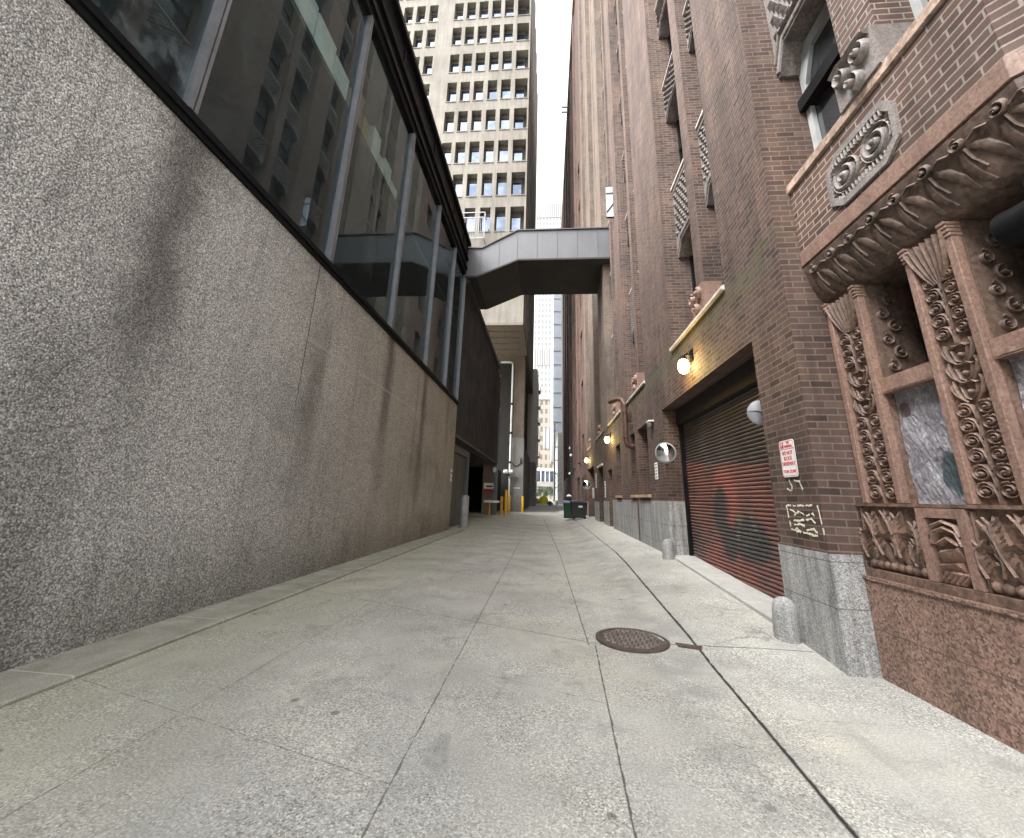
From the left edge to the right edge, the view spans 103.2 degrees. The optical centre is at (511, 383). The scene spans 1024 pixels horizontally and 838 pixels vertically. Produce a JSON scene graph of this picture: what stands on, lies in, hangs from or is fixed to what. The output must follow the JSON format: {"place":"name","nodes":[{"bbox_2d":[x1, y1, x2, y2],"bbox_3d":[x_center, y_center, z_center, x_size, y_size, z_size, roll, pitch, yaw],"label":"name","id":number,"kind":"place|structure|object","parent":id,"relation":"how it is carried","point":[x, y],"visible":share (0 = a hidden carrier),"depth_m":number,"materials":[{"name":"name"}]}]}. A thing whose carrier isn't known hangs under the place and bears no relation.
{"place":"outdoors","nodes":[
{"label":"outdoors","id":0,"kind":"place"},
{"bbox_2d":[0,501,1023,837],"bbox_3d":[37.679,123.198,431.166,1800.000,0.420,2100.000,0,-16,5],"label":"pavement","id":1,"kind":"structure","parent":0,"point":[476,679],"depth_m":2.75,"materials":[{"name":"concrete"}]},
{"bbox_2d":[0,529,463,708],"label":"kerb","id":2,"kind":"structure","parent":1,"relation":"on","point":[22,682],"depth_m":4.12,"materials":[{"name":"concrete"}]},
{"bbox_2d":[0,0,500,671],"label":"office building","id":3,"kind":"structure","parent":1,"relation":"on","point":[246,344],"depth_m":5.47,"materials":[{"name":"grey concrete"}]},
{"bbox_2d":[294,0,318,35],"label":"wrapped box","id":4,"kind":"object","parent":3,"relation":"on","point":[309,9],"visible":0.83,"depth_m":7.51,"materials":[{"name":"glass"}]},
{"bbox_2d":[313,12,336,72],"bbox_3d":[-3.925,-6.745,8.089,0.455,0.736,0.660,0,-16,5],"label":"wrapped box","id":5,"kind":"object","parent":3,"relation":"on","point":[322,37],"visible":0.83,"depth_m":8.02,"materials":[{"name":"glass"}]},
{"bbox_2d":[332,55,348,100],"bbox_3d":[-3.872,-6.511,8.696,0.455,0.616,0.560,0,-16,5],"label":"wrapped box","id":6,"kind":"object","parent":3,"relation":"on","point":[340,76],"visible":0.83,"depth_m":8.64,"materials":[{"name":"paper"}]},
{"bbox_2d":[346,87,351,106],"bbox_3d":[-3.836,-6.355,9.118,0.455,0.546,0.200,0,-16,5],"label":"carton","id":7,"kind":"object","parent":3,"relation":"on","point":[348,95],"visible":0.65,"depth_m":9.03,"materials":[{"name":"beige cardboard"}]},
{"bbox_2d":[357,94,364,129],"bbox_3d":[-3.796,-6.438,9.561,0.455,0.946,0.310,0,-16,5],"label":"carton","id":8,"kind":"object","parent":3,"relation":"on","point":[360,113],"visible":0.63,"depth_m":9.60,"materials":[{"name":"beige cardboard"}]},
{"bbox_2d":[361,115,368,141],"bbox_3d":[-3.773,-6.152,9.838,0.455,0.546,0.300,0,-16,5],"label":"carton","id":9,"kind":"object","parent":3,"relation":"on","point":[364,127],"visible":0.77,"depth_m":9.82,"materials":[{"name":"beige cardboard"}]},
{"bbox_2d":[367,125,380,163],"bbox_3d":[-3.717,-6.130,10.468,0.455,0.846,0.430,0,-16,5],"label":"wrapped box","id":10,"kind":"object","parent":3,"relation":"on","point":[374,141],"visible":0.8,"depth_m":10.34,"materials":[{"name":"paper"}]},
{"bbox_2d":[378,155,383,173],"bbox_3d":[-3.690,-5.806,10.786,0.455,0.396,0.280,0,-16,5],"label":"wrapped box","id":11,"kind":"object","parent":3,"relation":"on","point":[380,163],"visible":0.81,"depth_m":10.76,"materials":[{"name":"paper"}]},
{"bbox_2d":[382,158,391,187],"bbox_3d":[-3.653,-5.801,11.209,0.455,0.616,0.460,0,-16,5],"label":"wrapped box","id":12,"kind":"object","parent":3,"relation":"on","point":[387,171],"visible":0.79,"depth_m":11.17,"materials":[{"name":"paper"}]},
{"bbox_2d":[390,180,396,198],"bbox_3d":[-3.615,-5.530,11.650,0.455,0.336,0.460,0,-16,5],"label":"wrapped box","id":13,"kind":"object","parent":3,"relation":"on","point":[393,189],"visible":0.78,"depth_m":11.61,"materials":[{"name":"paper"}]},
{"bbox_2d":[449,453,465,526],"bbox_3d":[-2.970,5.438,20.914,0.075,3.580,4.760,0,-16,5],"label":"garage door","id":14,"kind":"structure","parent":3,"relation":"in","point":[458,477],"depth_m":21.44,"materials":[{"name":"grey paint"}]},
{"bbox_2d":[483,483,493,491],"bbox_3d":[-1.973,8.990,35.074,0.950,0.770,0.072,0,-16,5],"label":"garage sign","id":15,"kind":"object","parent":3,"relation":"attached to","point":[488,487],"visible":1,"depth_m":35.05,"materials":[{"name":"metal"}]},
{"bbox_2d":[458,495,468,527],"bbox_3d":[-2.317,6.224,19.717,0.540,1.540,0.540,0,-16,5],"label":"bollard","id":16,"kind":"object","parent":1,"relation":"on","point":[464,510],"visible":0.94,"depth_m":19.56,"materials":[{"name":"concrete"}]},
{"bbox_2d":[399,0,537,511],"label":"office tower","id":17,"kind":"structure","parent":1,"relation":"on","point":[477,62],"depth_m":47.61,"materials":[{"name":"concrete"}]},
{"bbox_2d":[406,13,412,22],"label":"window","id":18,"kind":"structure","parent":17,"relation":"in","point":[409,16],"depth_m":52.97,"materials":[{"name":"glass"}]},
{"bbox_2d":[415,36,421,46],"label":"window","id":19,"kind":"structure","parent":17,"relation":"in","point":[418,43],"depth_m":51.64,"materials":[{"name":"glass"}]},
{"bbox_2d":[418,12,424,21],"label":"window","id":20,"kind":"structure","parent":17,"relation":"in","point":[421,15],"depth_m":52.81,"materials":[{"name":"glass"}]},
{"bbox_2d":[425,62,431,73],"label":"window","id":21,"kind":"structure","parent":17,"relation":"in","point":[428,68],"depth_m":50.27,"materials":[{"name":"glass"}]},
{"bbox_2d":[428,35,434,45],"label":"window","id":22,"kind":"structure","parent":17,"relation":"in","point":[431,42],"depth_m":51.49,"materials":[{"name":"glass"}]},
{"bbox_2d":[431,11,437,20],"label":"window","id":23,"kind":"structure","parent":17,"relation":"in","point":[434,15],"depth_m":52.66,"materials":[{"name":"glass"}]},
{"bbox_2d":[443,148,450,162],"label":"window","id":24,"kind":"structure","parent":17,"relation":"in","point":[447,151],"depth_m":46.38,"materials":[{"name":"glass"}]},
{"bbox_2d":[445,117,453,131],"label":"window","id":25,"kind":"structure","parent":17,"relation":"in","point":[449,120],"depth_m":47.55,"materials":[{"name":"glass"}]},
{"bbox_2d":[448,88,456,100],"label":"window","id":26,"kind":"structure","parent":17,"relation":"in","point":[452,91],"depth_m":48.75,"materials":[{"name":"glass"}]},
{"bbox_2d":[451,60,458,71],"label":"window","id":27,"kind":"structure","parent":17,"relation":"in","point":[455,63],"depth_m":49.98,"materials":[{"name":"glass"}]},
{"bbox_2d":[453,34,460,44],"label":"window","id":28,"kind":"structure","parent":17,"relation":"in","point":[457,37],"depth_m":51.19,"materials":[{"name":"glass"}]},
{"bbox_2d":[454,179,462,195],"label":"window","id":29,"kind":"structure","parent":17,"relation":"in","point":[457,182],"depth_m":45.03,"materials":[{"name":"glass"}]},
{"bbox_2d":[456,9,463,18],"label":"window","id":30,"kind":"structure","parent":17,"relation":"in","point":[459,13],"depth_m":52.36,"materials":[{"name":"glass"}]},
{"bbox_2d":[456,147,464,162],"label":"window","id":31,"kind":"structure","parent":17,"relation":"in","point":[460,155],"depth_m":46.17,"materials":[{"name":"glass"}]},
{"bbox_2d":[459,116,467,130],"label":"window","id":32,"kind":"structure","parent":17,"relation":"in","point":[463,120],"depth_m":47.39,"materials":[{"name":"glass"}]},
{"bbox_2d":[461,87,469,100],"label":"window","id":33,"kind":"structure","parent":17,"relation":"in","point":[465,91],"depth_m":48.61,"materials":[{"name":"glass"}]},
{"bbox_2d":[463,59,471,71],"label":"window","id":34,"kind":"structure","parent":17,"relation":"in","point":[467,63],"depth_m":49.86,"materials":[{"name":"glass"}]},
{"bbox_2d":[465,213,474,230],"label":"window","id":35,"kind":"structure","parent":17,"relation":"in","point":[469,222],"depth_m":43.65,"materials":[{"name":"glass"}]},
{"bbox_2d":[466,33,473,43],"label":"window","id":36,"kind":"structure","parent":17,"relation":"in","point":[469,36],"depth_m":51.06,"materials":[{"name":"glass"}]},
{"bbox_2d":[467,178,476,195],"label":"window","id":37,"kind":"structure","parent":17,"relation":"in","point":[472,183],"depth_m":44.83,"materials":[{"name":"glass"}]},
{"bbox_2d":[468,8,475,18],"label":"window","id":38,"kind":"structure","parent":17,"relation":"in","point":[471,12],"depth_m":52.22,"materials":[{"name":"glass"}]},
{"bbox_2d":[462,212,486,242],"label":"railing cage","id":39,"kind":"object","parent":17,"relation":"attached to","point":[484,217],"visible":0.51,"depth_m":41.39,"materials":[{"name":"metal"}]},
{"bbox_2d":[470,146,478,161],"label":"window","id":40,"kind":"structure","parent":17,"relation":"in","point":[474,154],"depth_m":46.03,"materials":[{"name":"glass"}]},
{"bbox_2d":[472,116,480,129],"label":"window","id":41,"kind":"structure","parent":17,"relation":"in","point":[476,125],"depth_m":47.24,"materials":[{"name":"glass"}]},
{"bbox_2d":[474,86,482,99],"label":"window","id":42,"kind":"structure","parent":17,"relation":"in","point":[478,90],"depth_m":48.45,"materials":[{"name":"glass"}]},
{"bbox_2d":[476,58,484,70],"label":"window","id":43,"kind":"structure","parent":17,"relation":"in","point":[480,62],"depth_m":49.69,"materials":[{"name":"glass"}]},
{"bbox_2d":[478,32,486,42],"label":"window","id":44,"kind":"structure","parent":17,"relation":"in","point":[482,35],"depth_m":50.91,"materials":[{"name":"glass"}]},
{"bbox_2d":[480,7,487,17],"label":"window","id":45,"kind":"structure","parent":17,"relation":"in","point":[484,11],"depth_m":52.07,"materials":[{"name":"glass"}]},
{"bbox_2d":[480,212,489,230],"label":"window","id":46,"kind":"structure","parent":17,"relation":"in","point":[487,222],"depth_m":43.46,"materials":[{"name":"glass"}]},
{"bbox_2d":[482,178,491,195],"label":"window","id":47,"kind":"structure","parent":17,"relation":"in","point":[487,182],"depth_m":44.69,"materials":[{"name":"glass"}]},
{"bbox_2d":[484,146,493,161],"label":"window","id":48,"kind":"structure","parent":17,"relation":"in","point":[489,150],"depth_m":45.88,"materials":[{"name":"glass"}]},
{"bbox_2d":[486,115,495,129],"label":"window","id":49,"kind":"structure","parent":17,"relation":"in","point":[490,118],"depth_m":47.10,"materials":[{"name":"glass"}]},
{"bbox_2d":[488,86,496,98],"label":"window","id":50,"kind":"structure","parent":17,"relation":"in","point":[492,94],"depth_m":48.31,"materials":[{"name":"glass"}]},
{"bbox_2d":[490,58,498,69],"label":"window","id":51,"kind":"structure","parent":17,"relation":"in","point":[493,61],"depth_m":49.54,"materials":[{"name":"glass"}]},
{"bbox_2d":[492,31,499,41],"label":"window","id":52,"kind":"structure","parent":17,"relation":"in","point":[495,34],"depth_m":50.76,"materials":[{"name":"glass"}]},
{"bbox_2d":[493,6,500,16],"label":"window","id":53,"kind":"structure","parent":17,"relation":"in","point":[497,10],"depth_m":51.93,"materials":[{"name":"glass"}]},
{"bbox_2d":[495,211,504,230],"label":"window","id":54,"kind":"structure","parent":17,"relation":"in","point":[500,215],"depth_m":43.32,"materials":[{"name":"glass"}]},
{"bbox_2d":[497,177,506,194],"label":"window","id":55,"kind":"structure","parent":17,"relation":"in","point":[502,181],"depth_m":44.55,"materials":[{"name":"glass"}]},
{"bbox_2d":[498,145,507,160],"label":"window","id":56,"kind":"structure","parent":17,"relation":"in","point":[503,149],"depth_m":45.74,"materials":[{"name":"glass"}]},
{"bbox_2d":[500,114,508,128],"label":"window","id":57,"kind":"structure","parent":17,"relation":"in","point":[504,120],"depth_m":46.95,"materials":[{"name":"glass"}]},
{"bbox_2d":[501,85,510,97],"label":"window","id":58,"kind":"structure","parent":17,"relation":"in","point":[505,88],"depth_m":48.19,"materials":[{"name":"glass"}]},
{"bbox_2d":[501,361,513,510],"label":"downpipe","id":59,"kind":"object","parent":17,"relation":"attached to","point":[509,478],"visible":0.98,"depth_m":45.09,"materials":[{"name":"white metal"}]},
{"bbox_2d":[503,469,513,475],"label":"floodlight","id":60,"kind":"object","parent":59,"relation":"attached to","point":[506,471],"visible":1,"depth_m":43.39,"materials":[{"name":"white paint"}]},
{"bbox_2d":[503,57,511,68],"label":"window","id":61,"kind":"structure","parent":17,"relation":"in","point":[507,61],"depth_m":49.40,"materials":[{"name":"glass"}]},
{"bbox_2d":[504,30,512,40],"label":"window","id":62,"kind":"structure","parent":17,"relation":"in","point":[508,36],"depth_m":50.62,"materials":[{"name":"glass"}]},
{"bbox_2d":[505,5,513,15],"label":"window","id":63,"kind":"structure","parent":17,"relation":"in","point":[509,9],"depth_m":51.79,"materials":[{"name":"glass"}]},
{"bbox_2d":[511,212,520,229],"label":"window","id":64,"kind":"structure","parent":17,"relation":"in","point":[515,216],"depth_m":43.40,"materials":[{"name":"glass"}]},
{"bbox_2d":[512,178,521,193],"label":"window","id":65,"kind":"structure","parent":17,"relation":"in","point":[516,182],"depth_m":44.60,"materials":[{"name":"glass"}]},
{"bbox_2d":[513,146,522,160],"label":"window","id":66,"kind":"structure","parent":17,"relation":"in","point":[518,150],"depth_m":45.81,"materials":[{"name":"glass"}]},
{"bbox_2d":[514,115,523,127],"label":"window","id":67,"kind":"structure","parent":17,"relation":"in","point":[519,119],"depth_m":47.03,"materials":[{"name":"glass"}]},
{"bbox_2d":[515,86,524,97],"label":"window","id":68,"kind":"structure","parent":17,"relation":"in","point":[519,89],"depth_m":48.25,"materials":[{"name":"glass"}]},
{"bbox_2d":[516,58,524,67],"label":"window","id":69,"kind":"structure","parent":17,"relation":"in","point":[520,61],"depth_m":49.47,"materials":[{"name":"glass"}]},
{"bbox_2d":[517,31,525,39],"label":"window","id":70,"kind":"structure","parent":17,"relation":"in","point":[521,34],"depth_m":50.69,"materials":[{"name":"glass"}]},
{"bbox_2d":[518,6,526,14],"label":"window","id":71,"kind":"structure","parent":17,"relation":"in","point":[522,10],"depth_m":51.86,"materials":[{"name":"glass"}]},
{"bbox_2d":[484,499,499,514],"bbox_3d":[-1.706,10.356,33.946,1.300,1.250,0.230,0,-16,5],"label":"barrier arm","id":72,"kind":"object","parent":1,"relation":"on","point":[489,501],"visible":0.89,"depth_m":33.96},
{"bbox_2d":[500,496,502,514],"bbox_3d":[-0.906,10.561,35.054,0.260,1.600,0.253,0,-16,5],"label":"bollard","id":73,"kind":"object","parent":1,"relation":"on","point":[501,505],"visible":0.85,"depth_m":34.95,"materials":[{"name":"orange metal"}]},
{"bbox_2d":[504,490,507,514],"bbox_3d":[-0.527,10.434,35.578,0.260,2.150,0.253,0,-16,5],"label":"bollard","id":74,"kind":"object","parent":1,"relation":"on","point":[505,503],"visible":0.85,"depth_m":35.48,"materials":[{"name":"yellow metal"}]},
{"bbox_2d":[508,496,510,511],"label":"bollard","id":75,"kind":"object","parent":1,"relation":"on","point":[509,503],"visible":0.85,"depth_m":42.84,"materials":[{"name":"yellow metal"}]},
{"bbox_2d":[521,496,523,511],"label":"bollard","id":76,"kind":"object","parent":1,"relation":"on","point":[522,503],"visible":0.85,"depth_m":42.74,"materials":[{"name":"yellow metal"}]},
{"bbox_2d":[527,369,540,505],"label":"clad building","id":77,"kind":"structure","parent":1,"relation":"on","point":[533,423],"depth_m":64.69,"materials":[{"name":"black metal"}]},
{"bbox_2d":[537,487,547,498],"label":"street tree","id":78,"kind":"object","parent":1,"relation":"on","point":[540,489],"visible":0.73,"depth_m":113.03,"materials":[{"name":"green plant"}]},
{"bbox_2d":[539,495,547,503],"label":"bush","id":79,"kind":"object","parent":1,"relation":"on","point":[543,499],"visible":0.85,"depth_m":68.56,"materials":[{"name":"plant"}]},
{"bbox_2d":[537,372,552,500],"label":"tan building","id":80,"kind":"structure","parent":1,"relation":"on","point":[544,444],"depth_m":149.82,"materials":[{"name":"stone"}]},
{"bbox_2d":[537,468,552,486],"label":"elevated walkway","id":81,"kind":"structure","parent":1,"relation":"on","point":[544,477],"depth_m":105.22,"materials":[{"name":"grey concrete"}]},
{"bbox_2d":[534,203,561,396],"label":"white tower","id":82,"kind":"structure","parent":1,"relation":"on","point":[549,215],"depth_m":270.23,"materials":[{"name":"white concrete"}]},
{"bbox_2d":[544,487,552,497],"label":"street tree","id":83,"kind":"object","parent":1,"relation":"on","point":[550,489],"visible":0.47,"depth_m":112.01,"materials":[{"name":"green plant"}]},
{"bbox_2d":[550,294,562,504],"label":"pale building","id":84,"kind":"structure","parent":1,"relation":"on","point":[556,383],"depth_m":83.89,"materials":[{"name":"metal"}]},
{"bbox_2d":[563,500,572,517],"bbox_3d":[3.894,8.548,27.382,0.774,1.248,1.192,-2,-16,15],"label":"wheelie bin","id":85,"kind":"object","parent":1,"relation":"on","point":[567,510],"visible":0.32,"depth_m":26.93,"materials":[{"name":"green plastic"}]},
{"bbox_2d":[561,0,587,515],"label":"red building","id":86,"kind":"structure","parent":1,"relation":"on","point":[573,407],"depth_m":45.50,"materials":[{"name":"brick"}]},
{"bbox_2d":[569,445,573,474],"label":"floodlight","id":87,"kind":"object","parent":86,"relation":"attached to","point":[571,472],"visible":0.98,"depth_m":43.88,"materials":[{"name":"white paint"}]},
{"bbox_2d":[570,501,587,519],"bbox_3d":[4.232,8.022,25.728,1.060,1.148,0.774,2,-16,-1],"label":"dumpster","id":88,"kind":"object","parent":1,"relation":"on","point":[578,509],"visible":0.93,"depth_m":25.42,"materials":[{"name":"grey plastic"}]},
{"bbox_2d":[595,627,669,653],"bbox_3d":[1.338,2.860,4.518,0.800,0.042,0.800,0,-16,5],"label":"manhole cover","id":89,"kind":"object","parent":1,"relation":"on","point":[633,640],"visible":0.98,"depth_m":4.45,"materials":[{"name":"metal"}]},
{"bbox_2d":[662,539,674,559],"bbox_3d":[3.441,3.765,8.907,0.270,0.660,0.267,0,-16,5],"label":"guard stone","id":90,"kind":"object","parent":1,"relation":"on","point":[668,551],"visible":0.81,"depth_m":8.85,"materials":[{"name":"stone"}]},
{"bbox_2d":[675,642,701,650],"bbox_3d":[1.888,2.817,4.330,0.269,0.027,0.126,-4,-17,20],"label":"drain plate","id":91,"kind":"object","parent":1,"relation":"on","point":[688,646],"visible":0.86,"depth_m":4.32,"materials":[{"name":"metal"}]},
{"bbox_2d":[772,596,801,643],"bbox_3d":[3.078,2.750,4.543,0.270,0.660,0.267,0,-16,5],"label":"guard stone","id":92,"kind":"object","parent":1,"relation":"on","point":[786,624],"visible":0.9,"depth_m":4.49,"materials":[{"name":"stone"}]},
{"bbox_2d":[578,0,1023,753],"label":"brick building","id":93,"kind":"structure","parent":1,"relation":"on","point":[808,250],"depth_m":4.38,"materials":[{"name":"brick"}]},
{"bbox_2d":[465,227,609,309],"bbox_3d":[1.612,-6.296,22.777,7.720,2.790,3.780,0,-16,5],"label":"footbridge","id":94,"kind":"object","parent":93,"relation":"attached to","point":[520,262],"visible":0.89,"depth_m":21.31,"materials":[{"name":"grey metal"}]},
{"bbox_2d":[582,480,591,489],"bbox_3d":[4.864,6.579,26.301,0.663,0.615,0.306,2,-16,-1],"label":"convex mirror","id":95,"kind":"object","parent":93,"relation":"attached to","point":[586,485],"visible":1,"depth_m":26.23,"materials":[{"name":"silver glass"}]},
{"bbox_2d":[605,432,610,442],"bbox_3d":[4.261,2.407,18.031,0.283,0.480,0.207,0,-16,5],"label":"wall lamp","id":96,"kind":"object","parent":93,"relation":"attached to","point":[606,438],"visible":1,"depth_m":17.95,"materials":[{"name":"white glass"}]},
{"bbox_2d":[606,186,613,217],"bbox_3d":[4.296,-7.986,17.847,0.320,1.610,0.080,0,-16,5],"label":"blade sign","id":97,"kind":"object","parent":93,"relation":"attached to","point":[609,200],"visible":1,"depth_m":17.81,"materials":[{"name":"white metal"}]},
{"bbox_2d":[608,397,634,448],"bbox_3d":[3.834,1.368,14.031,0.514,1.888,1.184,6,-16,-14],"label":"exhaust pipe","id":98,"kind":"object","parent":93,"relation":"attached to","point":[628,444],"visible":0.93,"depth_m":13.54,"materials":[{"name":"metal"}]},
{"bbox_2d":[637,498,640,540],"bbox_3d":[3.857,4.109,12.319,0.037,1.241,0.054,0,-16,5],"label":"waste pipe","id":99,"kind":"object","parent":93,"relation":"attached to","point":[638,519],"visible":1,"depth_m":12.31,"materials":[{"name":"grey metal"}]},
{"bbox_2d":[638,494,650,496],"bbox_3d":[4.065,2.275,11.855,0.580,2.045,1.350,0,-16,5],"label":"window sill","id":100,"kind":"structure","parent":93,"relation":"in","point":[644,495],"depth_m":11.30,"materials":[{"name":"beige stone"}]},
{"bbox_2d":[646,420,653,427],"bbox_3d":[3.695,1.089,10.872,0.152,0.185,0.260,0,-16,5],"label":"security camera","id":101,"kind":"object","parent":93,"relation":"attached to","point":[649,423],"visible":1,"depth_m":10.81,"materials":[{"name":"white paint"}]},
{"bbox_2d":[654,462,657,478],"bbox_3d":[3.711,2.246,10.429,0.014,0.420,0.260,0,-16,5],"label":"notice sign","id":102,"kind":"object","parent":93,"relation":"attached to","point":[656,470],"visible":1,"depth_m":10.39,"materials":[{"name":"white metal"}]},
{"bbox_2d":[655,442,676,462],"bbox_3d":[3.598,1.604,9.410,0.508,0.472,0.234,3,-16,-3],"label":"convex mirror","id":103,"kind":"object","parent":93,"relation":"attached to","point":[665,452],"visible":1,"depth_m":9.35,"materials":[{"name":"silver glass"}]},
{"bbox_2d":[668,35,671,58],"bbox_3d":[4.556,-9.433,10.866,0.260,2.210,1.402,0,-16,5],"label":"window","id":104,"kind":"structure","parent":93,"relation":"in","point":[669,37],"depth_m":11.59,"materials":[{"name":"black glass"}]},
{"bbox_2d":[676,120,682,163],"bbox_3d":[4.458,-6.324,9.996,0.260,2.490,1.402,0,-16,5],"label":"window","id":105,"kind":"structure","parent":93,"relation":"in","point":[677,123],"depth_m":10.68,"materials":[{"name":"black glass"}]},
{"bbox_2d":[678,349,693,373],"bbox_3d":[3.376,-0.423,7.907,0.283,0.480,0.207,0,-16,5],"label":"wall lamp","id":106,"kind":"object","parent":93,"relation":"attached to","point":[683,366],"visible":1,"depth_m":7.84,"materials":[{"name":"beige glass"}]},
{"bbox_2d":[690,255,695,291],"bbox_3d":[4.330,-2.276,8.863,0.260,2.620,1.402,0,-16,5],"label":"window","id":107,"kind":"structure","parent":93,"relation":"in","point":[691,258],"depth_m":9.62,"materials":[{"name":"black glass"}]},
{"bbox_2d":[747,400,762,424],"bbox_3d":[3.398,0.398,5.570,0.376,0.348,0.173,2,-16,-1],"label":"convex mirror","id":108,"kind":"object","parent":93,"relation":"attached to","point":[754,414],"visible":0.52,"depth_m":5.58,"materials":[{"name":"silver glass"}]},
{"bbox_2d":[779,439,798,476],"bbox_3d":[3.207,0.869,4.709,0.008,0.420,0.300,0,-16,5],"label":"parking sign","id":109,"kind":"object","parent":93,"relation":"attached to","point":[788,458],"visible":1,"depth_m":4.70,"materials":[{"name":"white metal"}]},
{"bbox_2d":[797,2,842,149],"bbox_3d":[3.958,-3.700,4.931,0.240,2.220,1.074,0,-16,5],"label":"window","id":110,"kind":"structure","parent":93,"relation":"in","point":[820,52],"depth_m":5.23,"materials":[{"name":"glass"}]},
{"bbox_2d":[909,0,928,18],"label":"window","id":111,"kind":"structure","parent":93,"relation":"in","point":[917,6],"depth_m":3.82,"materials":[{"name":"white glass"}]},
{"bbox_2d":[989,173,1023,248],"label":"floodlight","id":112,"kind":"object","parent":93,"relation":"attached to","point":[1007,227],"visible":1,"depth_m":2.82,"materials":[{"name":"black metal"}]},
{"bbox_2d":[533,0,571,368],"label":"sky","id":113,"kind":"structure","parent":0,"point":[553,17],"materials":[{"name":"white"}]},
{"bbox_2d":[553,423,558,504],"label":"utility pole","id":114,"kind":"object","parent":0,"point":[554,477],"visible":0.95,"depth_m":74.78,"materials":[{"name":"grey metal"}]}
]}

